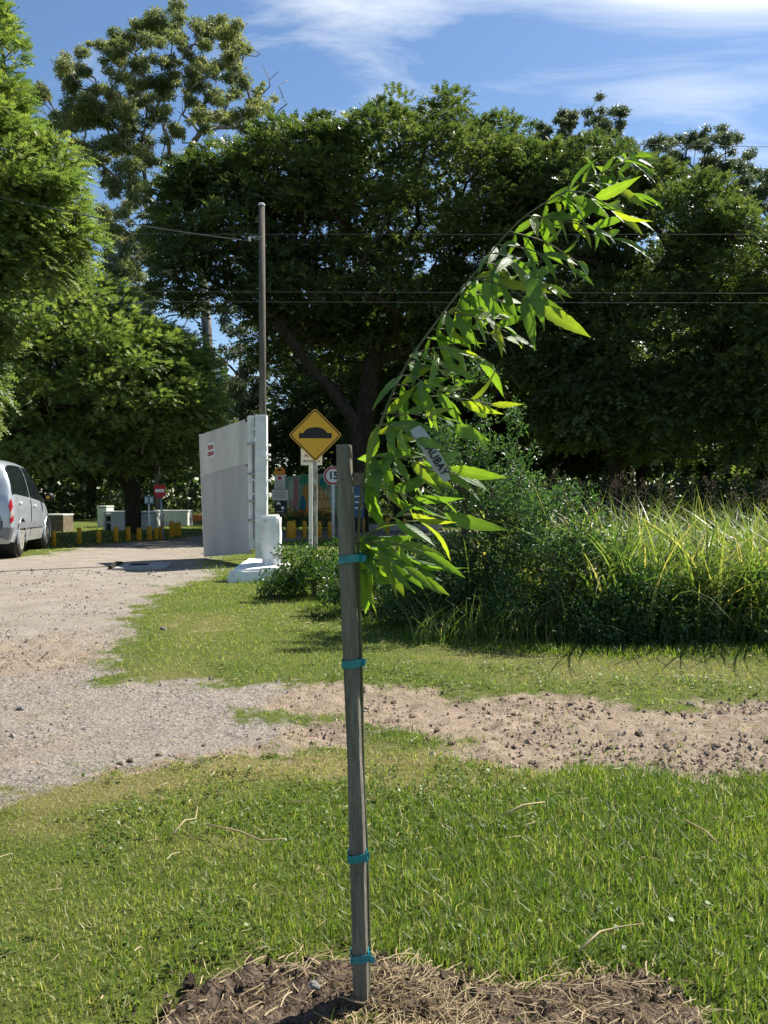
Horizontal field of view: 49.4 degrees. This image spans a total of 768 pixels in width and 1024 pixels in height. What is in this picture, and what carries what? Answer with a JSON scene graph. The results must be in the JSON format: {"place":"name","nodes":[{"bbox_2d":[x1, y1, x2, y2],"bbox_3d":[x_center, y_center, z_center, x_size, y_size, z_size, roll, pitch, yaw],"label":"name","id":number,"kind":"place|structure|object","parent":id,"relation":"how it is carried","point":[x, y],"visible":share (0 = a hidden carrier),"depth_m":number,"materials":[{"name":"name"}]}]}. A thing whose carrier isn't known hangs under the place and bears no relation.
{"place":"outdoors","nodes":[
{"label":"outdoors","id":0,"kind":"place"},
{"bbox_2d":[154,510,192,525],"bbox_3d":[-7.650,0.215,30.409,1.238,0.568,0.860,0,1,0],"label":"barbecue grill","id":1,"kind":"object","parent":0,"point":[184,517],"visible":0.63,"depth_m":30.01,"materials":[{"name":"white concrete"}]},
{"bbox_2d":[54,498,682,508],"bbox_3d":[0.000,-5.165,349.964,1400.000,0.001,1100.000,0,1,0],"label":"terrain","id":2,"kind":"structure","parent":0,"point":[168,503],"depth_m":147.66,"materials":[{"name":"green plant"}]},
{"bbox_2d":[6,301,131,483],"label":"woodland tree","id":3,"kind":"object","parent":2,"relation":"on","point":[81,474],"visible":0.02,"depth_m":37.85,"materials":[{"name":"green plant"}]},
{"bbox_2d":[24,298,170,517],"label":"woodland tree","id":4,"kind":"object","parent":2,"relation":"on","point":[92,483],"visible":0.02,"depth_m":39.30,"materials":[{"name":"green plant"}]},
{"bbox_2d":[78,352,237,510],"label":"woodland tree","id":5,"kind":"object","parent":2,"relation":"on","point":[139,478],"visible":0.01,"depth_m":46.82,"materials":[{"name":"green plant"}]},
{"bbox_2d":[134,222,368,531],"bbox_3d":[-3.917,-3.834,25.089,6.936,9.072,5.001,0,1,0],"label":"leaning tree","id":6,"kind":"object","parent":2,"relation":"on","point":[277,269],"visible":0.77,"depth_m":24.69,"materials":[{"name":"green plant"}]},
{"bbox_2d":[237,291,378,489],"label":"woodland tree","id":7,"kind":"object","parent":2,"relation":"on","point":[283,447],"visible":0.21,"depth_m":41.25,"materials":[{"name":"green plant"}]},
{"bbox_2d":[32,368,760,513],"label":"distant wood","id":8,"kind":"object","parent":2,"relation":"on","point":[192,493],"visible":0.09,"depth_m":56.03,"materials":[{"name":"green plant"}]},
{"bbox_2d":[296,266,509,519],"bbox_3d":[1.119,-5.235,37.901,9.981,11.452,11.965,0,1,-19],"label":"woodland tree","id":9,"kind":"object","parent":2,"relation":"on","point":[345,379],"visible":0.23,"depth_m":35.68,"materials":[{"name":"green plant"}]},
{"bbox_2d":[350,268,510,510],"bbox_3d":[3.909,-5.803,42.404,13.006,12.448,10.849,0,1,-15],"label":"woodland tree","id":10,"kind":"object","parent":2,"relation":"on","point":[411,416],"visible":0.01,"depth_m":39.80,"materials":[{"name":"green plant"}]},
{"bbox_2d":[406,268,639,492],"bbox_3d":[6.393,-5.064,37.067,9.981,11.132,11.965,-1,1,-39],"label":"woodland tree","id":11,"kind":"object","parent":2,"relation":"on","point":[548,460],"visible":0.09,"depth_m":35.51,"materials":[{"name":"green plant"}]},
{"bbox_2d":[533,105,586,511],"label":"eucalyptus tree","id":12,"kind":"object","parent":2,"relation":"on","point":[565,120],"visible":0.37,"depth_m":55.74,"materials":[{"name":"green plant"}]},
{"bbox_2d":[486,268,645,515],"bbox_3d":[9.229,-5.627,41.162,10.849,12.132,13.006,0,1,11],"label":"woodland tree","id":13,"kind":"object","parent":2,"relation":"on","point":[570,468],"depth_m":38.19,"materials":[{"name":"green plant"}]},
{"bbox_2d":[523,260,740,520],"bbox_3d":[11.906,-5.196,37.150,12.486,11.399,10.415,1,1,40],"label":"woodland tree","id":14,"kind":"object","parent":2,"relation":"on","point":[641,472],"visible":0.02,"depth_m":36.86,"materials":[{"name":"green plant"}]},
{"bbox_2d":[625,221,747,515],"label":"woodland tree","id":15,"kind":"object","parent":2,"relation":"on","point":[707,468],"visible":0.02,"depth_m":39.88,"materials":[{"name":"green plant"}]},
{"bbox_2d":[640,123,763,509],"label":"eucalyptus tree","id":16,"kind":"object","parent":2,"relation":"on","point":[724,139],"visible":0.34,"depth_m":55.27,"materials":[{"name":"green plant"}]},
{"bbox_2d":[637,227,767,516],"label":"woodland tree","id":17,"kind":"object","parent":2,"relation":"on","point":[713,467],"visible":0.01,"depth_m":37.04,"materials":[{"name":"green plant"}]},
{"bbox_2d":[719,460,760,483],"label":"woodland tree","id":18,"kind":"object","parent":2,"relation":"on","point":[756,472],"visible":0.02,"depth_m":39.25,"materials":[{"name":"green plant"}]},
{"bbox_2d":[738,168,767,230],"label":"eucalyptus tree","id":19,"kind":"object","parent":2,"relation":"on","point":[760,190],"visible":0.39,"depth_m":52.50,"materials":[{"name":"green plant"}]},
{"bbox_2d":[0,530,767,809],"bbox_3d":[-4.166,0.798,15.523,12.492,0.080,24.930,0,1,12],"label":"gravel road","id":20,"kind":"structure","parent":0,"point":[146,726],"depth_m":4.58,"materials":[{"name":"grey gravel"}]},
{"bbox_2d":[0,460,53,557],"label":"parked car","id":21,"kind":"object","parent":20,"relation":"on","point":[21,498],"visible":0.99,"depth_m":14.42,"materials":[{"name":"white metal"}]},
{"bbox_2d":[108,561,172,569],"bbox_3d":[-3.654,0.789,12.538,0.829,0.085,1.058,0,1,-7],"label":"drain cover","id":22,"kind":"object","parent":20,"relation":"on","point":[117,565],"visible":0.98,"depth_m":12.25,"materials":[{"name":"metal"}]},
{"bbox_2d":[154,485,165,540],"bbox_3d":[-5.366,0.043,20.024,0.276,1.391,0.070,0,1,0],"label":"no entry sign","id":23,"kind":"object","parent":20,"relation":"on","point":[160,491],"visible":0.85,"depth_m":19.99,"materials":[{"name":"metal"}]},
{"bbox_2d":[272,467,287,528],"bbox_3d":[-2.742,-0.265,22.019,0.430,1.833,0.070,0,1,0],"label":"notice post","id":24,"kind":"object","parent":20,"relation":"on","point":[280,494],"visible":0.99,"depth_m":21.98,"materials":[{"name":"grey metal"}]},
{"bbox_2d":[273,507,301,531],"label":"flower plant","id":25,"kind":"object","parent":20,"relation":"on","point":[288,517],"visible":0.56,"depth_m":23.18,"materials":[{"name":"green plant"}]},
{"bbox_2d":[287,521,295,537],"bbox_3d":[-2.357,0.471,21.245,0.248,0.489,0.236,0,1,0],"label":"yellow bollard","id":26,"kind":"object","parent":20,"relation":"on","point":[291,529],"visible":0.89,"depth_m":21.15,"materials":[{"name":"paint"}]},
{"bbox_2d":[282,507,308,530],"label":"flower plant","id":27,"kind":"object","parent":20,"relation":"on","point":[295,516],"visible":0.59,"depth_m":23.33,"materials":[{"name":"green plant"}]},
{"bbox_2d":[283,508,308,532],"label":"flower plant","id":28,"kind":"object","parent":20,"relation":"on","point":[304,517],"visible":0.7,"depth_m":23.13,"materials":[{"name":"green plant"}]},
{"bbox_2d":[302,521,306,537],"bbox_3d":[-2.045,0.470,21.495,0.119,0.482,0.113,0,1,0],"label":"yellow bollard","id":29,"kind":"object","parent":20,"relation":"on","point":[304,529],"visible":0.89,"depth_m":21.45,"materials":[{"name":"paint"}]},
{"bbox_2d":[282,474,337,525],"bbox_3d":[-2.013,-0.358,24.013,1.875,1.531,0.068,0,1,0],"label":"welcome mural","id":30,"kind":"object","parent":20,"relation":"on","point":[297,487],"visible":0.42,"depth_m":23.99,"materials":[{"name":"multicoloured paint"}]},
{"bbox_2d":[318,521,321,537],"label":"yellow bollard","id":31,"kind":"object","parent":20,"relation":"on","point":[319,529],"visible":0.89,"depth_m":21.45,"materials":[{"name":"paint"}]},
{"bbox_2d":[307,507,337,530],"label":"flower plant","id":32,"kind":"object","parent":20,"relation":"on","point":[323,519],"visible":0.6,"depth_m":23.13,"materials":[{"name":"green plant"}]},
{"bbox_2d":[319,509,337,531],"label":"flower plant","id":33,"kind":"object","parent":20,"relation":"on","point":[336,519],"visible":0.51,"depth_m":23.23,"materials":[{"name":"green plant"}]},
{"bbox_2d":[328,521,331,536],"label":"yellow bollard","id":34,"kind":"object","parent":20,"relation":"on","point":[329,528],"visible":0.89,"depth_m":21.71,"materials":[{"name":"paint"}]},
{"bbox_2d":[326,524,441,530],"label":"pale kerb","id":35,"kind":"structure","parent":20,"relation":"on","point":[395,527],"depth_m":25.84,"materials":[{"name":"concrete"}]},
{"bbox_2d":[0,508,767,1023],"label":"lawn","id":36,"kind":"structure","parent":0,"point":[392,652],"depth_m":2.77,"materials":[{"name":"green plant"}]},
{"bbox_2d":[51,530,55,546],"bbox_3d":[-6.981,0.581,17.653,0.109,0.400,0.103,0,1,0],"label":"yellow bollard","id":37,"kind":"object","parent":36,"relation":"on","point":[53,538],"visible":0.89,"depth_m":17.61,"materials":[{"name":"paint"}]},
{"bbox_2d":[0,0,119,439],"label":"feathery tree","id":38,"kind":"object","parent":36,"relation":"on","point":[33,237],"visible":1,"depth_m":13.63,"materials":[{"name":"green plant"}]},
{"bbox_2d":[48,514,73,531],"bbox_3d":[-9.891,0.325,25.410,0.598,0.531,0.860,0,1,0],"label":"barbecue grill","id":39,"kind":"object","parent":36,"relation":"on","point":[61,522],"visible":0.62,"depth_m":25.01,"materials":[{"name":"beige concrete"}]},
{"bbox_2d":[77,528,81,543],"bbox_3d":[-6.805,0.556,18.644,0.115,0.414,0.109,0,1,0],"label":"yellow bollard","id":40,"kind":"object","parent":36,"relation":"on","point":[79,535],"visible":0.89,"depth_m":18.60,"materials":[{"name":"paint"}]},
{"bbox_2d":[96,530,100,542],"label":"yellow bollard","id":41,"kind":"object","parent":36,"relation":"on","point":[98,536],"visible":0.89,"depth_m":18.99,"materials":[{"name":"paint"}]},
{"bbox_2d":[97,506,113,526],"bbox_3d":[-9.796,0.149,29.407,0.330,0.737,0.860,0,1,0],"label":"barbecue grill","id":42,"kind":"object","parent":36,"relation":"on","point":[100,516],"visible":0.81,"depth_m":29.01,"materials":[{"name":"white concrete"}]},
{"bbox_2d":[102,511,124,530],"bbox_3d":[-8.327,0.274,26.409,0.871,0.597,0.860,0,1,0],"label":"barbecue grill","id":43,"kind":"object","parent":36,"relation":"on","point":[112,520],"visible":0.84,"depth_m":26.01,"materials":[{"name":"white concrete"}]},
{"bbox_2d":[114,527,118,541],"bbox_3d":[-6.301,0.545,19.646,0.121,0.400,0.115,0,1,0],"label":"yellow bollard","id":44,"kind":"object","parent":36,"relation":"on","point":[116,535],"visible":0.89,"depth_m":19.60,"materials":[{"name":"paint"}]},
{"bbox_2d":[0,260,240,533],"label":"round tree","id":45,"kind":"object","parent":36,"relation":"on","point":[182,406],"visible":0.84,"depth_m":19.32,"materials":[{"name":"green plant"}]},
{"bbox_2d":[114,291,460,292],"bbox_3d":[1.065,-4.884,18.515,25.538,0.081,0.007,0,1,0],"label":"power line","id":46,"kind":"object","parent":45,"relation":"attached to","point":[366,292],"visible":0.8,"depth_m":18.51,"materials":[{"name":"metal"}]},
{"bbox_2d":[120,301,557,302],"bbox_3d":[1.065,-4.667,18.519,25.543,0.071,0.007,0,1,0],"label":"power line","id":47,"kind":"object","parent":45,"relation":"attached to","point":[198,301],"visible":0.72,"depth_m":18.52,"materials":[{"name":"metal"}]},
{"bbox_2d":[126,527,130,540],"bbox_3d":[-6.084,0.545,19.860,0.122,0.392,0.116,0,1,0],"label":"yellow bollard","id":48,"kind":"object","parent":36,"relation":"on","point":[128,535],"visible":0.89,"depth_m":19.81,"materials":[{"name":"paint"}]},
{"bbox_2d":[144,494,153,525],"bbox_3d":[-5.794,0.147,20.621,0.225,1.160,0.052,0,1,0],"label":"blue sign","id":49,"kind":"object","parent":36,"relation":"on","point":[148,499],"visible":0.87,"depth_m":20.59,"materials":[{"name":"blue metal"}]},
{"bbox_2d":[147,526,151,539],"bbox_3d":[-5.732,0.538,20.415,0.126,0.384,0.120,0,1,0],"label":"yellow bollard","id":50,"kind":"object","parent":36,"relation":"on","point":[149,532],"visible":0.89,"depth_m":20.37,"materials":[{"name":"paint"}]},
{"bbox_2d":[141,511,160,529],"bbox_3d":[-7.573,0.270,26.909,0.539,0.587,0.860,0,1,0],"label":"barbecue grill","id":51,"kind":"object","parent":36,"relation":"on","point":[154,518],"visible":0.66,"depth_m":26.51,"materials":[{"name":"white concrete"}]},
{"bbox_2d":[20,0,287,474],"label":"eucalyptus tree","id":52,"kind":"object","parent":36,"relation":"on","point":[87,111],"visible":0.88,"depth_m":43.49,"materials":[{"name":"green plant"}]},
{"bbox_2d":[98,230,211,509],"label":"eucalyptus tree","id":53,"kind":"object","parent":36,"relation":"on","point":[125,248],"visible":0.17,"depth_m":40.28,"materials":[{"name":"green plant"}]},
{"bbox_2d":[154,527,158,538],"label":"yellow bollard","id":54,"kind":"object","parent":36,"relation":"on","point":[156,532],"visible":0.89,"depth_m":20.72,"materials":[{"name":"paint"}]},
{"bbox_2d":[169,521,173,536],"bbox_3d":[-5.599,0.468,22.014,0.135,0.467,0.129,0,1,0],"label":"yellow bollard","id":55,"kind":"object","parent":36,"relation":"on","point":[171,528],"visible":0.89,"depth_m":21.96,"materials":[{"name":"paint"}]},
{"bbox_2d":[176,522,180,535],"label":"yellow bollard","id":56,"kind":"object","parent":36,"relation":"on","point":[178,528],"visible":0.89,"depth_m":22.50,"materials":[{"name":"paint"}]},
{"bbox_2d":[172,806,197,834],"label":"dry stem","id":57,"kind":"object","parent":36,"relation":"on","point":[177,828],"visible":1,"depth_m":2.58,"materials":[{"name":"plant"}]},
{"bbox_2d":[202,295,268,465],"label":"eucalyptus tree","id":58,"kind":"object","parent":36,"relation":"on","point":[238,385],"visible":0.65,"depth_m":40.15,"materials":[{"name":"green plant"}]},
{"bbox_2d":[206,823,283,840],"bbox_3d":[-0.427,0.962,2.509,0.298,0.020,0.026,1,1,30],"label":"dry stem","id":59,"kind":"object","parent":36,"relation":"on","point":[240,831],"visible":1,"depth_m":2.50,"materials":[{"name":"plant"}]},
{"bbox_2d":[248,202,265,414],"bbox_3d":[-2.145,-2.162,14.138,0.313,6.111,0.131,0,1,-15],"label":"utility pole","id":60,"kind":"object","parent":36,"relation":"on","point":[262,350],"visible":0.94,"depth_m":14.10,"materials":[{"name":"wood"}]},
{"bbox_2d":[0,197,248,240],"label":"service wire","id":61,"kind":"object","parent":60,"relation":"attached to","point":[120,221],"visible":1,"depth_m":13.34,"materials":[{"name":"metal"}]},
{"bbox_2d":[227,515,289,582],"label":"masonry pillar","id":62,"kind":"structure","parent":36,"relation":"on","point":[271,538],"depth_m":10.53,"materials":[{"name":"white paint"}]},
{"bbox_2d":[252,415,270,558],"bbox_3d":[-1.882,-0.333,12.836,0.297,2.300,0.160,0,1,0],"label":"gate post","id":63,"kind":"object","parent":36,"relation":"on","point":[261,480],"visible":0.85,"depth_m":12.76,"materials":[{"name":"white metal"}]},
{"bbox_2d":[199,415,254,556],"bbox_3d":[-2.557,-0.354,13.517,0.149,2.277,1.950,-1,1,-36],"label":"gate leaf","id":64,"kind":"object","parent":63,"relation":"attached to","point":[227,508],"visible":1,"depth_m":13.44,"materials":[{"name":"white paint"}]},
{"bbox_2d":[255,536,339,599],"bbox_3d":[-0.764,0.627,8.652,1.128,0.754,0.834,0,1,0],"label":"hedge shrub","id":65,"kind":"object","parent":36,"relation":"on","point":[315,570],"visible":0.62,"depth_m":8.53,"materials":[{"name":"green plant"}]},
{"bbox_2d":[272,335,340,476],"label":"eucalyptus tree","id":66,"kind":"object","parent":36,"relation":"on","point":[302,382],"visible":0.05,"depth_m":42.47,"materials":[{"name":"green plant"}]},
{"bbox_2d":[301,448,321,546],"bbox_3d":[-1.482,-0.268,17.117,0.432,2.066,0.072,0,1,0],"label":"white notice board","id":67,"kind":"object","parent":36,"relation":"on","point":[306,459],"visible":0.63,"depth_m":17.10,"materials":[{"name":"paint"}]},
{"bbox_2d":[290,409,340,548],"bbox_3d":[-1.362,-0.573,16.632,1.019,2.933,0.112,0,1,0],"label":"speed bump sign","id":68,"kind":"object","parent":36,"relation":"on","point":[315,435],"visible":0.84,"depth_m":16.56,"materials":[{"name":"yellow metal"}]},
{"bbox_2d":[324,466,336,537],"bbox_3d":[-1.311,-0.207,21.527,0.482,1.934,0.089,0,1,0],"label":"speed limit sign","id":69,"kind":"object","parent":36,"relation":"on","point":[330,475],"visible":0.74,"depth_m":21.48,"materials":[{"name":"white metal"}]},
{"bbox_2d":[353,473,363,534],"bbox_3d":[-0.625,-0.141,20.528,0.259,1.639,0.095,0,1,0],"label":"blue notice board","id":70,"kind":"object","parent":36,"relation":"on","point":[357,478],"visible":0.71,"depth_m":20.48,"materials":[{"name":"blue metal"}]},
{"bbox_2d":[310,540,412,619],"bbox_3d":[-0.083,0.622,7.493,1.167,0.742,0.995,0,1,0],"label":"hedge shrub","id":71,"kind":"object","parent":36,"relation":"on","point":[333,593],"visible":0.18,"depth_m":7.38,"materials":[{"name":"green plant"}]},
{"bbox_2d":[131,80,607,454],"bbox_3d":[-0.255,-6.149,26.725,14.834,13.649,9.895,0,1,0],"label":"umbrella tree","id":72,"kind":"object","parent":36,"relation":"on","point":[326,163],"visible":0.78,"depth_m":24.05,"materials":[{"name":"green plant"}]},
{"bbox_2d":[36,475,767,525],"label":"undergrowth","id":73,"kind":"object","parent":36,"relation":"on","point":[653,497],"visible":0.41,"depth_m":31.55,"materials":[{"name":"green plant"}]},
{"bbox_2d":[90,932,736,1023],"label":"soil bed","id":74,"kind":"object","parent":36,"relation":"on","point":[215,992],"visible":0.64,"depth_m":1.72,"materials":[{"name":"brown soil"}]},
{"bbox_2d":[161,1003,170,1015],"bbox_3d":[-0.445,1.009,1.699,0.020,0.017,0.033,-17,1,1],"label":"soil clod","id":75,"kind":"object","parent":74,"relation":"on","point":[168,1006],"visible":0.95,"depth_m":1.69,"materials":[{"name":"brown soil"}]},
{"bbox_2d":[183,972,195,991],"bbox_3d":[-0.415,1.004,1.782,0.028,0.029,0.049,0,1,-14],"label":"soil clod","id":76,"kind":"object","parent":74,"relation":"on","point":[189,981],"visible":0.86,"depth_m":1.77,"materials":[{"name":"brown soil"}]},
{"bbox_2d":[308,980,320,989],"bbox_3d":[-0.144,0.980,1.731,0.027,0.014,0.021,0,1,0],"label":"grey stone","id":77,"kind":"object","parent":74,"relation":"on","point":[313,984],"visible":1,"depth_m":1.73,"materials":[{"name":"grey stone"}]},
{"bbox_2d":[336,445,368,1008],"bbox_3d":[-0.064,0.458,1.721,0.068,1.190,0.035,0,1,0],"label":"wooden stake","id":78,"kind":"object","parent":74,"relation":"on","point":[350,648],"visible":0.93,"depth_m":1.71,"materials":[{"name":"grey wood"}]},
{"bbox_2d":[338,553,366,563],"bbox_3d":[-0.064,0.096,1.714,0.058,0.023,0.041,0,1,0],"label":"plant tie","id":79,"kind":"object","parent":78,"relation":"attached to","point":[359,557],"visible":0.9,"depth_m":1.70,"materials":[{"name":"teal plastic"}]},
{"bbox_2d":[342,656,366,668],"bbox_3d":[-0.061,0.309,1.718,0.051,0.022,0.041,0,1,0],"label":"plant tie","id":80,"kind":"object","parent":78,"relation":"attached to","point":[361,662],"visible":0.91,"depth_m":1.70,"materials":[{"name":"teal plastic"}]},
{"bbox_2d":[347,847,368,863],"bbox_3d":[-0.053,0.710,1.725,0.046,0.025,0.041,0,1,0],"label":"plant tie","id":81,"kind":"object","parent":78,"relation":"attached to","point":[362,858],"visible":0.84,"depth_m":1.71,"materials":[{"name":"teal plastic"}]},
{"bbox_2d":[350,946,374,964],"bbox_3d":[-0.044,0.916,1.729,0.052,0.022,0.041,0,1,0],"label":"plant tie","id":82,"kind":"object","parent":78,"relation":"attached to","point":[365,959],"visible":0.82,"depth_m":1.71,"materials":[{"name":"teal plastic"}]},
{"bbox_2d":[154,938,733,1023],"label":"straw","id":83,"kind":"object","parent":74,"relation":"on","point":[458,1007],"visible":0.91,"depth_m":1.71,"materials":[{"name":"beige plant"}]},
{"bbox_2d":[355,145,663,988],"bbox_3d":[0.268,0.124,1.764,0.654,1.829,0.589,0,1,0],"label":"ash sapling","id":84,"kind":"object","parent":74,"relation":"on","point":[393,569],"visible":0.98,"depth_m":1.71,"materials":[{"name":"green plant"}]},
{"bbox_2d":[411,425,449,481],"bbox_3d":[0.086,-0.109,1.551,0.074,0.107,0.016,0,1,13],"label":"plant label","id":85,"kind":"object","parent":84,"relation":"hanging from","point":[435,459],"visible":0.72,"depth_m":1.55,"materials":[{"name":"plastic"}]},
{"bbox_2d":[372,540,491,630],"bbox_3d":[0.388,0.595,6.754,0.927,0.845,0.945,-1,1,-26],"label":"hedge shrub","id":86,"kind":"object","parent":36,"relation":"on","point":[393,618],"visible":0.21,"depth_m":6.66,"materials":[{"name":"green plant"}]},
{"bbox_2d":[389,358,552,629],"bbox_3d":[0.727,-0.133,6.750,1.411,2.246,1.197,0,1,0],"label":"leafy shrub","id":87,"kind":"object","parent":36,"relation":"on","point":[513,504],"visible":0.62,"depth_m":6.62,"materials":[{"name":"green plant"}]},
{"bbox_2d":[501,801,544,815],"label":"dry stem","id":88,"kind":"object","parent":36,"relation":"on","point":[521,806],"visible":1,"depth_m":2.70,"materials":[{"name":"plant"}]},
{"bbox_2d":[466,474,669,648],"bbox_3d":[1.327,0.354,6.215,1.449,1.292,1.073,0,1,0],"label":"leafy shrub","id":89,"kind":"object","parent":36,"relation":"on","point":[563,546],"visible":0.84,"depth_m":6.07,"materials":[{"name":"green plant"}]},
{"bbox_2d":[440,126,767,532],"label":"spreading tree","id":90,"kind":"object","parent":36,"relation":"on","point":[578,385],"visible":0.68,"depth_m":23.04,"materials":[{"name":"green plant"}]},
{"bbox_2d":[580,89,635,496],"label":"eucalyptus tree","id":91,"kind":"object","parent":36,"relation":"on","point":[619,112],"visible":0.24,"depth_m":56.90,"materials":[{"name":"green plant"}]},
{"bbox_2d":[578,923,642,952],"bbox_3d":[0.512,0.973,1.926,0.199,0.020,0.038,-1,1,-29],"label":"dry stem","id":92,"kind":"object","parent":36,"relation":"on","point":[591,939],"visible":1,"depth_m":1.92,"materials":[{"name":"plant"}]},
{"bbox_2d":[543,469,767,540],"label":"seed heads","id":93,"kind":"object","parent":36,"relation":"on","point":[630,489],"visible":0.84,"depth_m":8.30,"materials":[{"name":"plant"}]},
{"bbox_2d":[587,560,734,649],"bbox_3d":[2.120,0.671,6.112,1.319,0.665,0.905,0,1,-25],"label":"leafy shrub","id":94,"kind":"object","parent":36,"relation":"on","point":[683,602],"visible":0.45,"depth_m":5.93,"materials":[{"name":"green plant"}]},
{"bbox_2d":[589,192,767,476],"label":"spreading tree","id":95,"kind":"object","parent":36,"relation":"on","point":[747,412],"visible":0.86,"depth_m":21.22,"materials":[{"name":"green plant"}]},
{"bbox_2d":[683,819,719,844],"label":"dry stem","id":96,"kind":"object","parent":36,"relation":"on","point":[706,831],"visible":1,"depth_m":2.52,"materials":[{"name":"plant"}]},
{"bbox_2d":[692,566,767,645],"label":"leafy shrub","id":97,"kind":"object","parent":36,"relation":"on","point":[754,625],"visible":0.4,"depth_m":5.97,"materials":[{"name":"green plant"}]},
{"bbox_2d":[0,0,767,497],"label":"sky","id":98,"kind":"structure","parent":0,"point":[679,65],"materials":[{"name":"blue"}]},
{"bbox_2d":[100,681,767,783],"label":"dirt track","id":99,"kind":"structure","parent":0,"point":[414,700],"depth_m":3.84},
{"bbox_2d":[0,634,767,787],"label":"earth crumbs","id":100,"kind":"object","parent":99,"relation":"on","point":[592,710],"visible":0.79,"depth_m":3.72,"materials":[{"name":"brown soil"}]},
{"bbox_2d":[0,591,767,998],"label":"dry clippings","id":101,"kind":"object","parent":99,"relation":"on","point":[328,751],"visible":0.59,"depth_m":3.65,"materials":[{"name":"plant"}]},
{"bbox_2d":[280,234,735,234],"bbox_3d":[1.063,-6.157,18.492,25.506,0.032,0.007,0,1,0],"label":"power line","id":102,"kind":"object","parent":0,"point":[497,234],"visible":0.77,"depth_m":18.49,"materials":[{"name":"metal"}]},
{"bbox_2d":[266,473,767,644],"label":"tall grass","id":103,"kind":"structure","parent":0,"point":[717,550],"depth_m":6.10,"materials":[{"name":"green plant"}]},
{"bbox_2d":[637,144,762,146],"bbox_3d":[20.532,-17.304,39.693,18.254,0.388,0.027,0,1,0],"label":"sky wire","id":104,"kind":"object","parent":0,"point":[701,145],"visible":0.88,"depth_m":39.68,"materials":[{"name":"metal"}]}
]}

